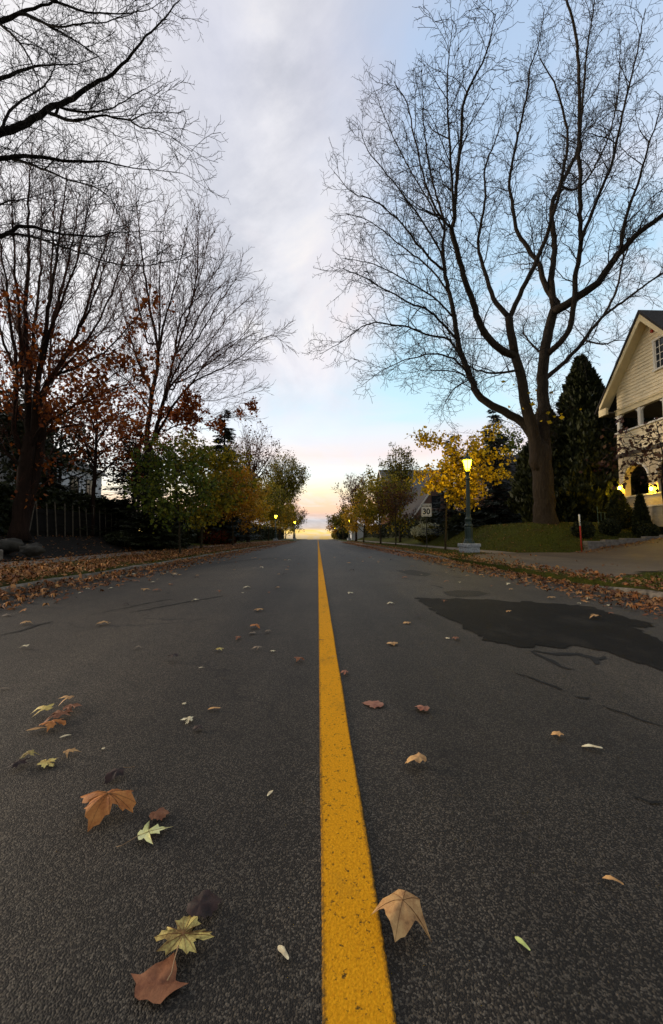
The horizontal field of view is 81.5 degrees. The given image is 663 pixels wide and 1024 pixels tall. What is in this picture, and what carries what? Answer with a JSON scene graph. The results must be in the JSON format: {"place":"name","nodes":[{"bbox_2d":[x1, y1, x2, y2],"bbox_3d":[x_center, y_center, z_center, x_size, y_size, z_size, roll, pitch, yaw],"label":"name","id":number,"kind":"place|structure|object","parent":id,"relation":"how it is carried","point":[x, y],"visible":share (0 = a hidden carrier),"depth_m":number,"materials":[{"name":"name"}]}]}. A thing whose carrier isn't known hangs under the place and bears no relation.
{"place":"outdoors","nodes":[
{"label":"outdoors","id":0,"kind":"place"},
{"bbox_2d":[0,539,662,1023],"bbox_3d":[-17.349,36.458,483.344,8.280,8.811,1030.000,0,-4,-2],"label":"road","id":1,"kind":"structure","parent":0,"point":[500,819],"depth_m":1.05,"materials":[{"name":"asphalt"}]},
{"bbox_2d":[7,758,29,767],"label":"fallen leaf","id":2,"kind":"object","parent":1,"relation":"on","point":[17,763],"visible":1,"depth_m":1.18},
{"bbox_2d":[20,750,38,758],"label":"fallen leaf","id":3,"kind":"object","parent":1,"relation":"on","point":[30,752],"visible":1,"depth_m":1.22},
{"bbox_2d":[33,703,53,714],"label":"fallen leaf","id":4,"kind":"object","parent":1,"relation":"on","point":[47,708],"visible":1,"depth_m":1.54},
{"bbox_2d":[37,758,55,767],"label":"fallen leaf","id":5,"kind":"object","parent":1,"relation":"on","point":[44,763],"visible":1,"depth_m":1.20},
{"bbox_2d":[40,718,65,730],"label":"fallen leaf","id":6,"kind":"object","parent":1,"relation":"on","point":[50,724],"visible":1,"depth_m":1.42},
{"bbox_2d":[44,710,72,721],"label":"fallen leaf","id":7,"kind":"object","parent":1,"relation":"on","point":[57,713],"visible":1,"depth_m":1.50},
{"bbox_2d":[62,703,81,712],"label":"fallen leaf","id":8,"kind":"object","parent":1,"relation":"on","point":[68,707],"visible":1,"depth_m":1.56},
{"bbox_2d":[80,788,135,831],"bbox_3d":[-0.567,0.745,0.990,0.123,0.051,0.126,3,-5,-39],"label":"fallen leaf","id":9,"kind":"object","parent":1,"relation":"on","point":[98,807],"visible":1,"depth_m":0.97,"materials":[{"name":"plant"}]},
{"bbox_2d":[104,766,134,783],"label":"fallen leaf","id":10,"kind":"object","parent":1,"relation":"on","point":[112,774],"visible":1,"depth_m":1.12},
{"bbox_2d":[117,820,173,846],"bbox_3d":[-0.436,0.758,0.904,0.078,0.010,0.096,-1,-4,20],"label":"fallen leaf","id":11,"kind":"object","parent":1,"relation":"on","point":[145,832],"visible":1,"depth_m":0.91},
{"bbox_2d":[0,540,295,611],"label":"leaf litter","id":12,"kind":"object","parent":1,"relation":"on","point":[28,571],"visible":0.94,"depth_m":8.03,"materials":[{"name":"plant"}]},
{"bbox_2d":[0,539,304,595],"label":"kerb","id":13,"kind":"structure","parent":1,"relation":"on","point":[54,580],"depth_m":6.67,"materials":[{"name":"concrete"}]},
{"bbox_2d":[149,807,168,820],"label":"fallen leaf","id":14,"kind":"object","parent":1,"relation":"on","point":[160,813],"visible":1,"depth_m":0.96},
{"bbox_2d":[131,953,187,1003],"bbox_3d":[-0.275,0.738,0.609,0.070,0.006,0.076,3,-5,-39],"label":"fallen leaf","id":15,"kind":"object","parent":1,"relation":"on","point":[154,985],"visible":1,"depth_m":0.60,"materials":[{"name":"plant"}]},
{"bbox_2d":[154,915,214,980],"bbox_3d":[-0.258,0.730,0.658,0.083,0.010,0.087,-3,-5,41],"label":"fallen leaf","id":16,"kind":"object","parent":1,"relation":"on","point":[184,935],"visible":1,"depth_m":0.66,"materials":[{"name":"plant"}]},
{"bbox_2d":[186,889,221,918],"bbox_3d":[-0.240,0.739,0.719,0.060,0.019,0.057,0,-4,4],"label":"fallen leaf","id":17,"kind":"object","parent":1,"relation":"on","point":[204,903],"visible":1,"depth_m":0.72,"materials":[{"name":"plant"}]},
{"bbox_2d":[278,945,288,959],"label":"fallen leaf","id":18,"kind":"object","parent":1,"relation":"on","point":[282,949],"visible":1,"depth_m":0.65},
{"bbox_2d":[2,557,662,802],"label":"road cracks","id":19,"kind":"object","parent":1,"relation":"on","point":[595,660],"visible":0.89,"depth_m":2.31,"materials":[{"name":"asphalt"}]},
{"bbox_2d":[318,542,396,1023],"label":"line","id":20,"kind":"object","parent":1,"relation":"on","point":[356,985],"visible":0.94,"depth_m":0.78,"materials":[{"name":"yellow paint"}]},
{"bbox_2d":[363,700,383,708],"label":"fallen leaf","id":21,"kind":"object","parent":1,"relation":"on","point":[375,704],"visible":1,"depth_m":1.61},
{"bbox_2d":[330,539,454,561],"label":"kerb","id":22,"kind":"structure","parent":1,"relation":"on","point":[421,554],"depth_m":16.46,"materials":[{"name":"concrete"}]},
{"bbox_2d":[371,889,431,941],"bbox_3d":[0.133,0.726,0.696,0.096,0.041,0.092,2,-4,-29],"label":"fallen leaf","id":23,"kind":"object","parent":1,"relation":"on","point":[403,910],"visible":1,"depth_m":0.69,"materials":[{"name":"plant"}]},
{"bbox_2d":[396,570,430,575],"bbox_3d":[1.705,1.234,7.800,0.591,0.009,1.409,0,-4,-2],"label":"asphalt patch","id":24,"kind":"object","parent":1,"relation":"on","point":[413,572],"visible":0.97,"depth_m":7.84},
{"bbox_2d":[406,752,426,762],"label":"fallen leaf","id":25,"kind":"object","parent":1,"relation":"on","point":[418,757],"visible":1,"depth_m":1.19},
{"bbox_2d":[415,705,429,710],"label":"fallen leaf","id":26,"kind":"object","parent":1,"relation":"on","point":[422,707],"visible":1,"depth_m":1.56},
{"bbox_2d":[444,590,490,596],"bbox_3d":[1.711,1.049,4.968,0.722,0.010,0.480,3,-5,-38],"label":"asphalt patch","id":27,"kind":"object","parent":1,"relation":"on","point":[459,593],"visible":1,"depth_m":4.95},
{"bbox_2d":[515,936,530,950],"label":"fallen leaf","id":28,"kind":"object","parent":1,"relation":"on","point":[520,941],"visible":1,"depth_m":0.67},
{"bbox_2d":[415,597,662,670],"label":"asphalt patch","id":29,"kind":"object","parent":1,"relation":"on","point":[528,624],"visible":1,"depth_m":3.14,"materials":[{"name":"asphalt"}]},
{"bbox_2d":[603,875,623,884],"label":"fallen leaf","id":30,"kind":"object","parent":1,"relation":"on","point":[610,877],"visible":1,"depth_m":0.79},
{"bbox_2d":[579,584,662,599],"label":"kerb","id":31,"kind":"structure","parent":1,"relation":"on","point":[651,593],"depth_m":4.86,"materials":[{"name":"concrete"}]},
{"bbox_2d":[0,522,662,591],"bbox_3d":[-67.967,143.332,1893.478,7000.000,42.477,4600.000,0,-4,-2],"label":"ground","id":32,"kind":"structure","parent":0,"point":[532,570],"depth_m":16.87,"materials":[{"name":"plant"}]},
{"bbox_2d":[0,409,16,485],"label":"pale house","id":33,"kind":"structure","parent":32,"relation":"on","point":[2,475],"depth_m":22.23,"materials":[{"name":"white paint"}]},
{"bbox_2d":[0,389,129,490],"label":"yard tree","id":34,"kind":"object","parent":32,"relation":"on","point":[68,459],"visible":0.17,"depth_m":24.16,"materials":[{"name":"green plant"}]},
{"bbox_2d":[44,435,107,497],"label":"white house","id":35,"kind":"structure","parent":32,"relation":"on","point":[88,487],"depth_m":33.82,"materials":[{"name":"paint"}]},
{"bbox_2d":[86,479,92,494],"bbox_3d":[-21.698,-2.088,34.553,0.090,1.620,1.120,0,-4,-2],"label":"window","id":36,"kind":"structure","parent":35,"relation":"in","point":[88,487],"depth_m":34.42,"materials":[{"name":"grey glass"}]},
{"bbox_2d":[0,535,192,560],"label":"garden bank","id":37,"kind":"structure","parent":32,"relation":"on","point":[62,543],"depth_m":14.12,"materials":[{"name":"plant"}]},
{"bbox_2d":[0,538,24,553],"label":"boulder","id":38,"kind":"object","parent":37,"relation":"on","point":[9,545],"visible":0.92,"depth_m":10.51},
{"bbox_2d":[19,542,46,556],"bbox_3d":[-8.135,1.023,10.472,0.600,0.400,0.588,-4,-5,44],"label":"boulder","id":39,"kind":"object","parent":37,"relation":"on","point":[33,549],"visible":1,"depth_m":10.33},
{"bbox_2d":[0,385,67,483],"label":"dark edge tree","id":40,"kind":"object","parent":37,"relation":"on","point":[6,466],"visible":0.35,"depth_m":14.47,"materials":[{"name":"brown plant"}]},
{"bbox_2d":[0,481,137,536],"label":"hedge","id":41,"kind":"object","parent":37,"relation":"on","point":[56,496],"visible":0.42,"depth_m":15.87,"materials":[{"name":"green plant"}]},
{"bbox_2d":[39,449,98,536],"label":"tree","id":42,"kind":"object","parent":37,"relation":"on","point":[51,471],"visible":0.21,"depth_m":17.27,"materials":[{"name":"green plant"}]},
{"bbox_2d":[29,500,117,536],"bbox_3d":[-11.200,0.451,17.067,0.115,1.554,6.500,0,-4,-2],"label":"picket fence","id":43,"kind":"object","parent":37,"relation":"on","point":[48,522],"visible":0.56,"depth_m":16.06,"materials":[{"name":"wood"}]},
{"bbox_2d":[0,110,187,540],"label":"red maple tree","id":44,"kind":"object","parent":37,"relation":"on","point":[36,420],"visible":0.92,"depth_m":12.72,"materials":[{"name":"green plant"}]},
{"bbox_2d":[42,351,162,535],"bbox_3d":[-11.354,-2.928,18.344,6.137,8.469,6.195,0,-4,-2],"label":"rust maple tree","id":45,"kind":"object","parent":37,"relation":"on","point":[99,437],"visible":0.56,"depth_m":18.26,"materials":[{"name":"brown plant"}]},
{"bbox_2d":[0,0,230,305],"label":"bare tree","id":46,"kind":"object","parent":32,"relation":"on","point":[17,126],"visible":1,"depth_m":8.41,"materials":[{"name":"brown plant"}]},
{"bbox_2d":[90,425,175,536],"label":"black spruce tree","id":47,"kind":"object","parent":32,"relation":"on","point":[122,510],"visible":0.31,"depth_m":20.27,"materials":[{"name":"green plant"}]},
{"bbox_2d":[73,409,206,507],"bbox_3d":[-12.468,-2.636,24.887,6.877,8.872,6.840,-2,-4,24],"label":"tree","id":48,"kind":"object","parent":32,"relation":"on","point":[161,434],"visible":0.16,"depth_m":24.19,"materials":[{"name":"brown plant"}]},
{"bbox_2d":[0,539,290,567],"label":"footpath","id":49,"kind":"structure","parent":32,"relation":"on","point":[87,556],"depth_m":11.87,"materials":[{"name":"concrete"}]},
{"bbox_2d":[104,460,193,550],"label":"spruce tree","id":50,"kind":"object","parent":32,"relation":"on","point":[150,538],"visible":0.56,"depth_m":17.95,"materials":[{"name":"green plant"}]},
{"bbox_2d":[144,516,198,548],"bbox_3d":[-8.777,1.120,21.195,2.262,2.104,5.448,0,-4,-2],"label":"garden shrub","id":51,"kind":"object","parent":32,"relation":"on","point":[190,533],"visible":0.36,"depth_m":20.58,"materials":[{"name":"green plant"}]},
{"bbox_2d":[122,432,223,552],"bbox_3d":[-5.493,-0.541,13.639,3.282,4.311,3.072,0,-4,-2],"label":"green street tree","id":52,"kind":"object","parent":32,"relation":"on","point":[161,506],"visible":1,"depth_m":13.45,"materials":[{"name":"green plant"}]},
{"bbox_2d":[67,169,298,531],"bbox_3d":[-8.311,-9.442,22.381,13.046,22.304,7.532,0,-4,-2],"label":"fan maple tree","id":53,"kind":"object","parent":32,"relation":"on","point":[187,413],"visible":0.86,"depth_m":22.04,"materials":[{"name":"brown plant"}]},
{"bbox_2d":[148,428,263,547],"bbox_3d":[-6.870,-1.165,20.527,5.295,6.458,5.311,-3,-5,36],"label":"yellow green tree","id":54,"kind":"object","parent":32,"relation":"on","point":[225,456],"visible":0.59,"depth_m":19.98,"materials":[{"name":"green plant"}]},
{"bbox_2d":[197,527,237,544],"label":"red hedge","id":55,"kind":"object","parent":32,"relation":"on","point":[223,537],"visible":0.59,"depth_m":31.38,"materials":[{"name":"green plant"}]},
{"bbox_2d":[186,458,268,544],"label":"orange street tree","id":56,"kind":"object","parent":32,"relation":"on","point":[246,506],"visible":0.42,"depth_m":26.69,"materials":[{"name":"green plant"}]},
{"bbox_2d":[174,505,284,543],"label":"hedge","id":57,"kind":"object","parent":32,"relation":"on","point":[263,534],"visible":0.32,"depth_m":64.02,"materials":[{"name":"green plant"}]},
{"bbox_2d":[201,409,260,542],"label":"spruce tree","id":58,"kind":"object","parent":32,"relation":"on","point":[228,434],"visible":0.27,"depth_m":33.66,"materials":[{"name":"green plant"}]},
{"bbox_2d":[197,465,265,525],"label":"gold street tree","id":59,"kind":"object","parent":32,"relation":"on","point":[261,504],"visible":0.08,"depth_m":36.44,"materials":[{"name":"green plant"}]},
{"bbox_2d":[215,419,288,541],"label":"pink bare tree","id":60,"kind":"object","parent":32,"relation":"on","point":[254,466],"visible":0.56,"depth_m":45.65,"materials":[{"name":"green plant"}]},
{"bbox_2d":[240,463,278,541],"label":"tree","id":61,"kind":"object","parent":32,"relation":"on","point":[266,503],"visible":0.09,"depth_m":46.22,"materials":[{"name":"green plant"}]},
{"bbox_2d":[240,475,291,539],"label":"brown row tree","id":62,"kind":"object","parent":32,"relation":"on","point":[271,513],"visible":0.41,"depth_m":60.95,"materials":[{"name":"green plant"}]},
{"bbox_2d":[273,514,277,540],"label":"street lamp","id":63,"kind":"object","parent":32,"relation":"on","point":[275,535],"visible":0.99,"depth_m":56.59,"materials":[{"name":"metal"}]},
{"bbox_2d":[262,485,297,540],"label":"olive verge tree","id":64,"kind":"object","parent":32,"relation":"on","point":[282,505],"visible":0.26,"depth_m":65.15,"materials":[{"name":"green plant"}]},
{"bbox_2d":[268,502,298,539],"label":"gold tree","id":65,"kind":"object","parent":32,"relation":"on","point":[286,520],"visible":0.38,"depth_m":83.25,"materials":[{"name":"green plant"}]},
{"bbox_2d":[262,448,310,539],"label":"tall green tree","id":66,"kind":"object","parent":32,"relation":"on","point":[289,489],"visible":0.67,"depth_m":87.12,"materials":[{"name":"green plant"}]},
{"bbox_2d":[270,504,306,538],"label":"end row tree","id":67,"kind":"object","parent":32,"relation":"on","point":[292,522],"visible":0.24,"depth_m":99.48,"materials":[{"name":"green plant"}]},
{"bbox_2d":[292,503,307,537],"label":"tree","id":68,"kind":"object","parent":32,"relation":"on","point":[299,517],"visible":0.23,"depth_m":117.42,"materials":[{"name":"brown plant"}]},
{"bbox_2d":[325,516,341,538],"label":"orange tree","id":69,"kind":"object","parent":32,"relation":"on","point":[330,527],"visible":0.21,"depth_m":118.22,"materials":[{"name":"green plant"}]},
{"bbox_2d":[336,528,348,539],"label":"crest shrub","id":70,"kind":"object","parent":32,"relation":"on","point":[339,535],"visible":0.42,"depth_m":95.18,"materials":[{"name":"green plant"}]},
{"bbox_2d":[326,504,360,539],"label":"street tree","id":71,"kind":"object","parent":32,"relation":"on","point":[336,523],"visible":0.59,"depth_m":83.31,"materials":[{"name":"green plant"}]},
{"bbox_2d":[331,472,369,540],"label":"brown bare tree","id":72,"kind":"object","parent":32,"relation":"on","point":[354,487],"visible":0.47,"depth_m":56.13,"materials":[{"name":"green plant"}]},
{"bbox_2d":[348,524,363,539],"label":"white garage","id":73,"kind":"structure","parent":32,"relation":"on","point":[359,535],"depth_m":85.14,"materials":[{"name":"paint"}]},
{"bbox_2d":[340,494,387,541],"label":"golden street tree","id":74,"kind":"object","parent":32,"relation":"on","point":[369,526],"visible":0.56,"depth_m":46.03,"materials":[{"name":"yellow plant"}]},
{"bbox_2d":[349,464,417,543],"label":"street tree","id":75,"kind":"object","parent":32,"relation":"on","point":[373,487],"visible":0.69,"depth_m":32.98,"materials":[{"name":"green plant"}]},
{"bbox_2d":[367,476,419,544],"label":"reddish street tree","id":76,"kind":"object","parent":32,"relation":"on","point":[395,507],"visible":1,"depth_m":29.75,"materials":[{"name":"brown plant"}]},
{"bbox_2d":[378,443,418,541],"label":"tall narrow tree","id":77,"kind":"object","parent":32,"relation":"on","point":[405,471],"visible":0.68,"depth_m":40.23,"materials":[{"name":"green plant"}]},
{"bbox_2d":[363,509,442,538],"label":"hedge","id":78,"kind":"object","parent":32,"relation":"on","point":[385,534],"visible":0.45,"depth_m":43.41,"materials":[{"name":"green plant"}]},
{"bbox_2d":[381,485,424,523],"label":"brick house","id":79,"kind":"structure","parent":32,"relation":"on","point":[417,487],"depth_m":61.70,"materials":[{"name":"grey"}]},
{"bbox_2d":[376,467,446,524],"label":"grey roof house","id":80,"kind":"structure","parent":32,"relation":"on","point":[414,483],"depth_m":74.47,"materials":[{"name":"white paint"}]},
{"bbox_2d":[421,503,431,547],"bbox_3d":[5.490,0.846,22.208,0.600,2.675,0.049,-1,-4,10],"label":"speed sign","id":81,"kind":"object","parent":32,"relation":"on","point":[426,510],"visible":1,"depth_m":22.23,"materials":[{"name":"white metal"}]},
{"bbox_2d":[410,522,443,542],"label":"hydrangea bush","id":82,"kind":"object","parent":32,"relation":"on","point":[417,533],"visible":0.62,"depth_m":30.59,"materials":[{"name":"green plant"}]},
{"bbox_2d":[398,483,456,518],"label":"brick cottage","id":83,"kind":"structure","parent":32,"relation":"on","point":[420,500],"depth_m":44.70,"materials":[{"name":"grey"}]},
{"bbox_2d":[431,496,440,507],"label":"window","id":84,"kind":"structure","parent":83,"relation":"in","point":[433,500],"depth_m":44.61,"materials":[{"name":"black glass"}]},
{"bbox_2d":[345,539,514,552],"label":"footpath","id":85,"kind":"structure","parent":32,"relation":"on","point":[485,551],"depth_m":23.00,"materials":[{"name":"concrete"}]},
{"bbox_2d":[422,434,465,535],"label":"slim spruce tree","id":86,"kind":"object","parent":32,"relation":"on","point":[442,512],"visible":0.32,"depth_m":28.35,"materials":[{"name":"green plant"}]},
{"bbox_2d":[405,418,516,549],"bbox_3d":[6.076,-1.246,18.701,5.252,6.398,2.581,0,-4,-2],"label":"linden tree","id":87,"kind":"object","parent":32,"relation":"on","point":[457,489],"visible":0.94,"depth_m":18.46,"materials":[{"name":"yellow plant"}]},
{"bbox_2d":[458,454,480,552],"bbox_3d":[5.638,-0.414,15.872,0.670,4.270,0.670,1,-4,-13],"label":"street lamp","id":88,"kind":"object","parent":32,"relation":"on","point":[469,544],"visible":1,"depth_m":15.75,"materials":[{"name":"metal"}]},
{"bbox_2d":[439,507,520,539],"bbox_3d":[10.691,0.796,27.225,6.045,2.614,1.677,0,-4,-2],"label":"hedge","id":89,"kind":"object","parent":32,"relation":"on","point":[453,519],"visible":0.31,"depth_m":26.68,"materials":[{"name":"green plant"}]},
{"bbox_2d":[301,0,662,524],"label":"maple tree","id":90,"kind":"object","parent":32,"relation":"on","point":[537,431],"visible":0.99,"depth_m":19.31,"materials":[{"name":"brown plant"}]},
{"bbox_2d":[449,455,518,510],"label":"tree","id":91,"kind":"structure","parent":32,"relation":"on","point":[514,468],"depth_m":32.64,"materials":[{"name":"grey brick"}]},
{"bbox_2d":[447,409,522,530],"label":"broad spruce tree","id":92,"kind":"object","parent":32,"relation":"on","point":[499,490],"visible":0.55,"depth_m":25.74,"materials":[{"name":"green plant"}]},
{"bbox_2d":[479,424,524,454],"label":"back green tree","id":93,"kind":"object","parent":32,"relation":"on","point":[512,441],"visible":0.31,"depth_m":44.60,"materials":[{"name":"green plant"}]},
{"bbox_2d":[342,522,662,618],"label":"leaf litter","id":94,"kind":"object","parent":32,"relation":"on","point":[653,601],"visible":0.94,"depth_m":6.48,"materials":[{"name":"plant"}]},
{"bbox_2d":[503,406,587,522],"bbox_3d":[12.678,-2.920,22.846,4.752,7.453,4.600,0,-4,-2],"label":"cedar","id":95,"kind":"object","parent":32,"relation":"on","point":[520,501],"visible":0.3,"depth_m":22.08,"materials":[{"name":"green plant"}]},
{"bbox_2d":[578,513,582,551],"bbox_3d":[9.928,0.844,15.342,0.106,1.611,0.064,0,-4,-2],"label":"marker stake","id":96,"kind":"object","parent":32,"relation":"on","point":[580,530],"visible":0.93,"depth_m":15.33,"materials":[{"name":"red paint"}]},
{"bbox_2d":[570,520,595,538],"bbox_3d":[10.916,0.767,16.690,0.990,0.845,0.984,0,-4,-2],"label":"boxwood ball","id":97,"kind":"object","parent":32,"relation":"on","point":[588,529],"visible":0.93,"depth_m":16.44,"materials":[{"name":"green plant"}]},
{"bbox_2d":[552,353,644,522],"bbox_3d":[14.415,-4.252,21.984,5.320,9.984,5.602,0,-4,-2],"label":"cedar","id":98,"kind":"object","parent":32,"relation":"on","point":[582,440],"visible":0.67,"depth_m":20.82,"materials":[{"name":"green plant"}]},
{"bbox_2d":[598,518,621,535],"bbox_3d":[12.439,0.670,17.207,0.930,0.834,0.916,0,-4,-2],"label":"boxwood ball","id":99,"kind":"object","parent":32,"relation":"on","point":[611,526],"visible":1,"depth_m":16.97,"materials":[{"name":"green plant"}]},
{"bbox_2d":[605,489,632,528],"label":"cedar","id":100,"kind":"object","parent":32,"relation":"on","point":[616,507],"visible":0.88,"depth_m":18.04,"materials":[{"name":"green plant"}]},
{"bbox_2d":[579,417,662,500],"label":"burgundy tree","id":101,"kind":"object","parent":32,"relation":"on","point":[659,455],"visible":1,"depth_m":14.35,"materials":[{"name":"brown plant"}]},
{"bbox_2d":[583,535,662,549],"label":"retaining wall","id":102,"kind":"structure","parent":32,"relation":"on","point":[588,545],"depth_m":15.46,"materials":[{"name":"stone"}]},
{"bbox_2d":[595,310,662,526],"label":"cream house","id":103,"kind":"structure","parent":32,"relation":"on","point":[634,387],"depth_m":17.85,"materials":[{"name":"wood"}]},
{"bbox_2d":[651,335,662,371],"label":"gable window","id":104,"kind":"structure","parent":103,"relation":"in","point":[657,343],"depth_m":16.95,"materials":[{"name":"white glass"}]},
{"bbox_2d":[611,418,654,494],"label":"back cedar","id":105,"kind":"object","parent":32,"relation":"on","point":[643,488],"visible":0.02,"depth_m":20.96,"materials":[{"name":"green plant"}]},
{"bbox_2d":[631,494,652,534],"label":"cedar","id":106,"kind":"object","parent":32,"relation":"on","point":[640,514],"visible":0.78,"depth_m":16.98,"materials":[{"name":"green plant"}]},
{"bbox_2d":[635,523,660,537],"bbox_3d":[13.520,0.861,16.426,0.904,0.793,0.885,0,-4,-2],"label":"boxwood ball","id":107,"kind":"object","parent":32,"relation":"on","point":[649,529],"visible":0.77,"depth_m":16.21,"materials":[{"name":"green plant"}]},
{"bbox_2d":[0,0,662,538],"label":"sky","id":108,"kind":"structure","parent":0,"point":[278,73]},
{"bbox_2d":[469,538,662,583],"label":"driveway","id":109,"kind":"structure","parent":0,"point":[647,555],"depth_m":11.23,"materials":[{"name":"concrete"}]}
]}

